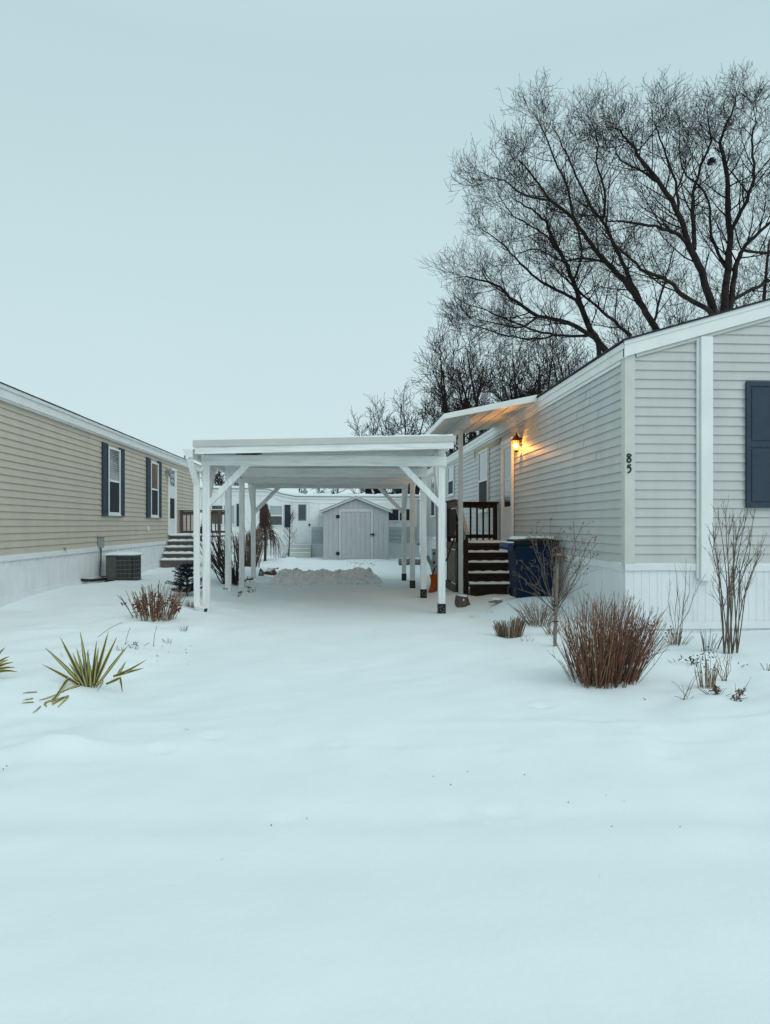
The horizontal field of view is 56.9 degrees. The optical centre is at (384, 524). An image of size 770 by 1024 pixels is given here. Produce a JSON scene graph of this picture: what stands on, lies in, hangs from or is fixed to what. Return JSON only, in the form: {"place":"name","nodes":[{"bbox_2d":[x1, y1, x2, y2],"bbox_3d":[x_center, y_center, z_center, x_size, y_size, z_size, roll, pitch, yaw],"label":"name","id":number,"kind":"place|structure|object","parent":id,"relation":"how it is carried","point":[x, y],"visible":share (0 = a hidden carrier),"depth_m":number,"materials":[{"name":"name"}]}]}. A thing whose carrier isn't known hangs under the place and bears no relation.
{"place":"outdoors","nodes":[
{"label":"outdoors","id":0,"kind":"place"},
{"bbox_2d":[0,537,769,1023],"bbox_3d":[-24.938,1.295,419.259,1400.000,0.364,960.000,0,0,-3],"label":"ground","id":1,"kind":"structure","parent":0,"point":[444,853],"depth_m":3.46,"materials":[{"name":"white snow"}]},
{"bbox_2d":[0,648,16,672],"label":"yucca","id":2,"kind":"object","parent":1,"relation":"on","point":[2,669],"visible":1,"depth_m":5.63,"materials":[{"name":"green plant"}]},
{"bbox_2d":[23,631,145,712],"bbox_3d":[-2.401,1.087,5.499,0.622,0.468,0.870,0,0,42],"label":"yucca","id":3,"kind":"object","parent":1,"relation":"on","point":[86,676],"visible":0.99,"depth_m":5.60,"materials":[{"name":"green plant"}]},
{"bbox_2d":[0,382,201,607],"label":"tan house","id":4,"kind":"structure","parent":1,"relation":"on","point":[72,483],"depth_m":13.81,"materials":[{"name":"plastic"}]},
{"bbox_2d":[98,536,105,577],"bbox_3d":[-6.069,0.687,15.242,0.188,0.874,0.360,0,0,-33],"label":"disconnect box","id":5,"kind":"object","parent":4,"relation":"attached to","point":[100,542],"visible":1,"depth_m":15.23,"materials":[{"name":"grey metal"}]},
{"bbox_2d":[108,446,120,515],"bbox_3d":[-6.193,-0.977,16.246,0.055,1.545,0.860,0,0,-3],"label":"window","id":6,"kind":"structure","parent":4,"relation":"in","point":[114,455],"depth_m":16.27,"materials":[{"name":"white glass"}]},
{"bbox_2d":[150,461,158,517],"bbox_3d":[-6.400,-0.962,19.725,0.055,1.535,0.810,0,0,-3],"label":"window","id":7,"kind":"structure","parent":4,"relation":"in","point":[154,466],"depth_m":19.73,"materials":[{"name":"white glass"}]},
{"bbox_2d":[166,467,172,476],"bbox_3d":[-6.416,-1.570,21.106,0.203,0.300,0.130,0,0,-3],"label":"porch light","id":8,"kind":"object","parent":4,"relation":"attached to","point":[169,470],"visible":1,"depth_m":21.07,"materials":[{"name":"grey metal"}]},
{"bbox_2d":[168,467,176,534],"bbox_3d":[-6.520,-0.715,21.791,0.061,2.050,1.000,0,0,-3],"label":"door","id":9,"kind":"structure","parent":4,"relation":"in","point":[172,481],"depth_m":21.83,"materials":[{"name":"white metal"}]},
{"bbox_2d":[81,551,144,581],"bbox_3d":[-5.729,0.946,15.041,0.872,0.729,1.521,0,0,-3],"label":"air conditioner","id":10,"kind":"object","parent":1,"relation":"on","point":[121,565],"visible":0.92,"depth_m":15.20,"materials":[{"name":"grey metal"}]},
{"bbox_2d":[98,622,156,646],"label":"fallen stem","id":11,"kind":"object","parent":1,"relation":"on","point":[127,635],"visible":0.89,"depth_m":7.31,"materials":[{"name":"brown plant"}]},
{"bbox_2d":[117,580,189,621],"bbox_3d":[-3.018,1.004,9.256,0.885,0.560,0.840,0,0,-3],"label":"hydrangea","id":12,"kind":"object","parent":1,"relation":"on","point":[156,610],"visible":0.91,"depth_m":9.16,"materials":[{"name":"plant"}]},
{"bbox_2d":[165,562,201,595],"bbox_3d":[-3.418,0.934,12.206,0.761,0.690,0.712,0,0,-3],"label":"dwarf spruce","id":13,"kind":"object","parent":1,"relation":"on","point":[180,581],"visible":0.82,"depth_m":12.18,"materials":[{"name":"green plant"}]},
{"bbox_2d":[183,600,200,607],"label":"dry tuft","id":14,"kind":"object","parent":1,"relation":"on","point":[188,605],"visible":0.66,"depth_m":10.80,"materials":[{"name":"plant"}]},
{"bbox_2d":[160,509,224,567],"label":"porch steps","id":15,"kind":"structure","parent":1,"relation":"on","point":[179,548],"depth_m":21.16,"materials":[{"name":"brown wood"}]},
{"bbox_2d":[200,523,238,584],"bbox_3d":[-3.589,0.612,15.591,1.201,1.423,1.191,0,0,-3],"label":"leaning shrub","id":16,"kind":"object","parent":1,"relation":"on","point":[235,573],"visible":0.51,"depth_m":15.43,"materials":[{"name":"brown plant"}]},
{"bbox_2d":[200,470,238,485],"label":"bare tree","id":17,"kind":"object","parent":1,"relation":"on","point":[218,481],"visible":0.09,"depth_m":50.70,"materials":[{"name":"brown plant"}]},
{"bbox_2d":[232,523,269,566],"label":"upright shrub","id":18,"kind":"object","parent":1,"relation":"on","point":[248,555],"visible":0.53,"depth_m":20.42,"materials":[{"name":"brown plant"}]},
{"bbox_2d":[258,568,263,575],"bbox_3d":[-3.016,1.155,17.334,0.129,0.196,0.198,0,0,45],"label":"boulder","id":19,"kind":"object","parent":1,"relation":"on","point":[261,572],"visible":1,"depth_m":17.29,"materials":[{"name":"grey stone"}]},
{"bbox_2d":[264,568,276,574],"bbox_3d":[-2.881,1.182,17.857,0.345,0.180,0.276,0,0,-3],"label":"boulder","id":20,"kind":"object","parent":1,"relation":"on","point":[270,571],"visible":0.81,"depth_m":17.78,"materials":[{"name":"brown stone"}]},
{"bbox_2d":[256,503,285,560],"bbox_3d":[-4.266,0.268,25.086,1.468,2.128,1.270,0,0,-3],"label":"weeping tree","id":21,"kind":"object","parent":1,"relation":"on","point":[265,518],"visible":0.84,"depth_m":24.97,"materials":[{"name":"brown plant"}]},
{"bbox_2d":[147,486,419,557],"bbox_3d":[-4.555,-0.156,32.184,11.927,3.231,4.205,0,0,-3],"label":"white mobile home","id":22,"kind":"object","parent":1,"relation":"on","point":[305,507],"visible":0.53,"depth_m":30.21,"materials":[{"name":"metal"}]},
{"bbox_2d":[211,504,235,524],"bbox_3d":[-6.844,-0.423,30.025,1.049,0.889,0.040,0,0,-3],"label":"window","id":23,"kind":"structure","parent":22,"relation":"in","point":[215,506],"depth_m":30.02,"materials":[{"name":"white glass"}]},
{"bbox_2d":[268,505,282,525],"bbox_3d":[-4.633,-0.392,30.156,0.626,0.914,0.040,0,0,-3],"label":"window","id":24,"kind":"structure","parent":22,"relation":"in","point":[276,511],"depth_m":30.16,"materials":[{"name":"grey glass"}]},
{"bbox_2d":[292,500,312,543],"bbox_3d":[-3.518,-0.104,30.190,0.881,1.864,0.102,0,0,-3],"label":"door","id":25,"kind":"structure","parent":22,"relation":"in","point":[302,509],"depth_m":30.21,"materials":[{"name":"white metal"}]},
{"bbox_2d":[388,508,409,521],"bbox_3d":[0.606,-0.429,30.468,1.014,0.594,0.040,0,0,-3],"label":"window","id":26,"kind":"structure","parent":22,"relation":"in","point":[395,516],"depth_m":30.46,"materials":[{"name":"glass"}]},
{"bbox_2d":[283,511,297,556],"bbox_3d":[-4.020,0.338,29.960,0.646,2.104,0.576,0,0,-23],"label":"young tree","id":27,"kind":"object","parent":1,"relation":"on","point":[291,515],"visible":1,"depth_m":29.93,"materials":[{"name":"brown plant"}]},
{"bbox_2d":[290,544,311,557],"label":"door steps","id":28,"kind":"structure","parent":1,"relation":"on","point":[300,550],"depth_m":29.63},
{"bbox_2d":[182,434,455,613],"bbox_3d":[-1.161,0.058,14.141,3.949,2.803,7.770,0,0,-3],"label":"carport","id":29,"kind":"object","parent":1,"relation":"on","point":[382,463],"visible":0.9,"depth_m":10.79,"materials":[{"name":"white paint"}]},
{"bbox_2d":[267,567,381,584],"bbox_3d":[-1.429,1.203,17.032,2.852,0.388,1.497,0,0,-9],"label":"snow pile","id":30,"kind":"object","parent":1,"relation":"on","point":[355,575],"visible":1,"depth_m":16.50,"materials":[{"name":"white snow"}]},
{"bbox_2d":[298,488,360,493],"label":"bare tree","id":31,"kind":"object","parent":1,"relation":"on","point":[318,489],"visible":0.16,"depth_m":69.05,"materials":[{"name":"brown plant"}]},
{"bbox_2d":[3,560,680,876],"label":"leaf litter","id":32,"kind":"object","parent":1,"relation":"on","point":[300,586],"visible":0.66,"depth_m":13.49,"materials":[{"name":"brown plant"}]},
{"bbox_2d":[319,496,392,559],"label":"storage shed","id":33,"kind":"structure","parent":1,"relation":"on","point":[355,527],"depth_m":27.96,"materials":[{"name":"grey paint"}]},
{"bbox_2d":[336,509,375,558],"bbox_3d":[-1.147,0.357,27.949,1.551,1.965,0.047,0,0,-3],"label":"door","id":34,"kind":"structure","parent":33,"relation":"in","point":[354,524],"depth_m":27.96,"materials":[{"name":"grey paint"}]},
{"bbox_2d":[344,406,389,493],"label":"bare tree","id":35,"kind":"object","parent":1,"relation":"on","point":[370,431],"visible":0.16,"depth_m":60.01,"materials":[{"name":"brown plant"}]},
{"bbox_2d":[360,489,401,493],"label":"bare tree","id":36,"kind":"object","parent":1,"relation":"on","point":[394,491],"visible":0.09,"depth_m":57.61,"materials":[{"name":"brown plant"}]},
{"bbox_2d":[364,381,442,494],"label":"bare tree","id":37,"kind":"object","parent":1,"relation":"on","point":[425,417],"visible":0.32,"depth_m":55.79,"materials":[{"name":"brown plant"}]},
{"bbox_2d":[427,555,437,573],"bbox_3d":[1.047,0.977,15.894,0.361,0.583,0.102,0,0,44],"label":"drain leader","id":38,"kind":"object","parent":1,"relation":"on","point":[432,566],"visible":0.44,"depth_m":15.87,"materials":[{"name":"grey metal"}]},
{"bbox_2d":[428,522,457,592],"bbox_3d":[1.197,0.637,14.463,0.947,1.450,0.162,0,0,-38],"label":"snow shovel","id":39,"kind":"object","parent":1,"relation":"on","point":[434,583],"visible":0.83,"depth_m":14.32,"materials":[{"name":"orange plastic"}]},
{"bbox_2d":[406,307,511,454],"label":"bare tree","id":40,"kind":"object","parent":1,"relation":"on","point":[444,381],"visible":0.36,"depth_m":49.88,"materials":[{"name":"brown plant"}]},
{"bbox_2d":[455,595,469,607],"bbox_3d":[1.287,1.268,11.731,0.258,0.220,0.225,0,0,-3],"label":"boulder","id":41,"kind":"object","parent":1,"relation":"on","point":[461,601],"visible":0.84,"depth_m":11.69,"materials":[{"name":"stone"}]},
{"bbox_2d":[445,499,509,595],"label":"porch steps","id":42,"kind":"structure","parent":1,"relation":"on","point":[485,567],"depth_m":14.44,"materials":[{"name":"brown wood"}]},
{"bbox_2d":[425,395,536,593],"bbox_3d":[1.757,-0.444,14.364,1.673,3.728,3.652,0,0,-3],"label":"porch awning","id":43,"kind":"object","parent":1,"relation":"on","point":[460,423],"visible":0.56,"depth_m":13.61,"materials":[{"name":"white metal"}]},
{"bbox_2d":[488,597,502,602],"bbox_3d":[1.740,1.188,11.205,0.230,0.087,0.215,0,0,-3],"label":"flat rock","id":44,"kind":"object","parent":1,"relation":"on","point":[496,600],"visible":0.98,"depth_m":11.14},
{"bbox_2d":[425,306,572,452],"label":"bare tree","id":45,"kind":"object","parent":1,"relation":"on","point":[458,374],"visible":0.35,"depth_m":46.11,"materials":[{"name":"brown plant"}]},
{"bbox_2d":[416,153,633,372],"bbox_3d":[7.431,-9.009,36.420,12.335,21.439,8.793,0,0,-3],"label":"bare maple","id":46,"kind":"object","parent":1,"relation":"on","point":[601,346],"visible":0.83,"depth_m":35.76,"materials":[{"name":"brown plant"}]},
{"bbox_2d":[499,536,558,597],"bbox_3d":[2.316,0.683,11.458,0.840,0.990,0.704,0,0,-3],"label":"trash cart","id":47,"kind":"object","parent":1,"relation":"on","point":[517,548],"visible":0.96,"depth_m":11.16,"materials":[{"name":"blue plastic"}]},
{"bbox_2d":[467,307,593,406],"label":"bare tree","id":48,"kind":"object","parent":1,"relation":"on","point":[512,378],"visible":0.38,"depth_m":43.74,"materials":[{"name":"brown plant"}]},
{"bbox_2d":[508,597,567,626],"bbox_3d":[2.012,1.139,9.280,0.804,0.409,0.797,0,0,-3],"label":"shrub","id":49,"kind":"object","parent":1,"relation":"on","point":[543,613],"visible":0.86,"depth_m":9.27,"materials":[{"name":"plant"}]},
{"bbox_2d":[541,623,561,634],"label":"dry tuft","id":50,"kind":"object","parent":1,"relation":"on","point":[549,629],"visible":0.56,"depth_m":8.60,"materials":[{"name":"plant"}]},
{"bbox_2d":[512,519,602,645],"bbox_3d":[1.870,0.642,7.740,1.055,1.445,0.727,0,0,-3],"label":"staked shrub","id":51,"kind":"object","parent":1,"relation":"on","point":[555,605],"visible":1,"depth_m":7.70,"materials":[{"name":"brown plant"}]},
{"bbox_2d":[443,69,709,330],"bbox_3d":[9.006,-10.293,33.726,15.033,24.007,7.148,0,0,-31],"label":"bare maple","id":52,"kind":"object","parent":1,"relation":"on","point":[641,304],"visible":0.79,"depth_m":32.52,"materials":[{"name":"brown plant"}]},
{"bbox_2d":[532,306,629,542],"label":"bare tree","id":53,"kind":"object","parent":1,"relation":"on","point":[569,368],"visible":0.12,"depth_m":47.86,"materials":[{"name":"brown plant"}]},
{"bbox_2d":[427,298,769,632],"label":"grey house","id":54,"kind":"structure","parent":1,"relation":"on","point":[641,452],"depth_m":8.88,"materials":[{"name":"beige plastic"}]},
{"bbox_2d":[430,476,435,517],"bbox_3d":[1.842,-1.062,27.333,0.055,1.555,1.180,0,0,-3],"label":"window","id":55,"kind":"structure","parent":54,"relation":"in","point":[433,507],"depth_m":27.17,"materials":[{"name":"white glass"}]},
{"bbox_2d":[447,465,454,496],"bbox_3d":[2.112,-1.397,22.791,0.055,0.965,1.180,0,0,-3],"label":"window","id":56,"kind":"structure","parent":54,"relation":"in","point":[450,469],"depth_m":22.67,"materials":[{"name":"white glass"}]},
{"bbox_2d":[478,448,488,512],"bbox_3d":[2.424,-1.073,17.545,0.055,1.535,1.170,0,0,-3],"label":"window","id":57,"kind":"structure","parent":54,"relation":"in","point":[483,456],"depth_m":17.51,"materials":[{"name":"white glass"}]},
{"bbox_2d":[501,437,513,540],"bbox_3d":[2.563,-0.730,14.994,0.080,2.140,1.000,0,0,-3],"label":"door","id":58,"kind":"structure","parent":54,"relation":"in","point":[507,452],"depth_m":14.99,"materials":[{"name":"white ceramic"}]},
{"bbox_2d":[511,432,521,451],"bbox_3d":[2.576,-1.624,13.928,0.224,0.395,0.194,0,0,-3],"label":"wall lantern","id":59,"kind":"object","parent":54,"relation":"attached to","point":[516,438],"depth_m":13.90,"materials":[{"name":"yellow glass"}]},
{"bbox_2d":[541,589,671,688],"bbox_3d":[1.902,0.920,6.003,1.112,0.893,1.010,0,0,-3],"label":"twiggy shrub","id":60,"kind":"object","parent":1,"relation":"on","point":[610,656],"visible":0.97,"depth_m":5.84,"materials":[{"name":"brown plant"}]},
{"bbox_2d":[585,262,720,347],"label":"bare tree","id":61,"kind":"object","parent":1,"relation":"on","point":[682,318],"visible":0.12,"depth_m":50.72,"materials":[{"name":"brown plant"}]},
{"bbox_2d":[555,56,769,314],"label":"bare maple","id":62,"kind":"object","parent":1,"relation":"on","point":[728,297],"visible":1,"depth_m":30.29,"materials":[{"name":"brown plant"}]},
{"bbox_2d":[706,157,715,165],"bbox_3d":[14.766,-16.454,32.132,0.410,0.259,0.432,0,0,-3],"label":"bird nest","id":63,"kind":"object","parent":62,"relation":"in","point":[710,161],"visible":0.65,"depth_m":32.05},
{"bbox_2d":[664,563,704,645],"bbox_3d":[3.218,0.837,7.577,0.499,0.960,0.313,0,0,6],"label":"arching shrub","id":64,"kind":"object","parent":1,"relation":"on","point":[677,636],"visible":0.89,"depth_m":7.59,"materials":[{"name":"brown plant"}]},
{"bbox_2d":[669,655,699,666],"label":"leafy sprig","id":65,"kind":"object","parent":1,"relation":"on","point":[690,658],"visible":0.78,"depth_m":6.54,"materials":[{"name":"green plant"}]},
{"bbox_2d":[672,673,698,699],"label":"dry stalks","id":66,"kind":"object","parent":1,"relation":"on","point":[687,689],"visible":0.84,"depth_m":5.46,"materials":[{"name":"brown plant"}]},
{"bbox_2d":[687,646,719,688],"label":"dead perennial","id":67,"kind":"object","parent":1,"relation":"on","point":[709,680],"visible":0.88,"depth_m":5.83,"materials":[{"name":"plant"}]},
{"bbox_2d":[700,629,720,651],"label":"dry tuft","id":68,"kind":"object","parent":1,"relation":"on","point":[705,648],"visible":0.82,"depth_m":7.02,"materials":[{"name":"brown plant"}]},
{"bbox_2d":[697,685,729,695],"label":"withered clump","id":69,"kind":"object","parent":1,"relation":"on","point":[715,690],"visible":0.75,"depth_m":5.56,"materials":[{"name":"brown plant"}]},
{"bbox_2d":[675,150,769,317],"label":"bare tree","id":70,"kind":"object","parent":1,"relation":"on","point":[744,300],"visible":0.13,"depth_m":46.74,"materials":[{"name":"brown plant"}]},
{"bbox_2d":[711,640,733,680],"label":"dry stalks","id":71,"kind":"object","parent":1,"relation":"on","point":[722,678],"visible":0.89,"depth_m":6.06,"materials":[{"name":"plant"}]},
{"bbox_2d":[701,493,766,653],"bbox_3d":[3.428,0.488,6.900,0.712,1.595,0.498,0,0,-3],"label":"bare shrub","id":72,"kind":"object","parent":1,"relation":"on","point":[730,595],"visible":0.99,"depth_m":6.90,"materials":[{"name":"brown plant"}]},
{"bbox_2d":[730,678,750,701],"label":"withered clump","id":73,"kind":"object","parent":1,"relation":"on","point":[739,692],"visible":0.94,"depth_m":5.41,"materials":[{"name":"brown plant"}]},
{"bbox_2d":[0,0,769,494],"label":"sky","id":74,"kind":"structure","parent":0,"point":[217,217],"materials":[{"name":"blue"}]},
{"bbox_2d":[398,558,419,564],"bbox_3d":[0.844,1.207,23.944,0.763,0.322,0.235,0,0,-11],"label":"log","id":75,"kind":"object","parent":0,"point":[417,561],"visible":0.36,"depth_m":23.86,"materials":[{"name":"grey wood"}]},
{"bbox_2d":[431,549,435,566],"bbox_3d":[1.426,1.056,20.729,0.140,0.708,0.145,0,0,-3],"label":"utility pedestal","id":76,"kind":"object","parent":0,"point":[434,556],"visible":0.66,"depth_m":20.67,"materials":[{"name":"grey metal"}]},
{"bbox_2d":[492,614,526,637],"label":"clipped grass","id":77,"kind":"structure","parent":0,"point":[505,631],"depth_m":8.65,"materials":[{"name":"plant"}]}
]}

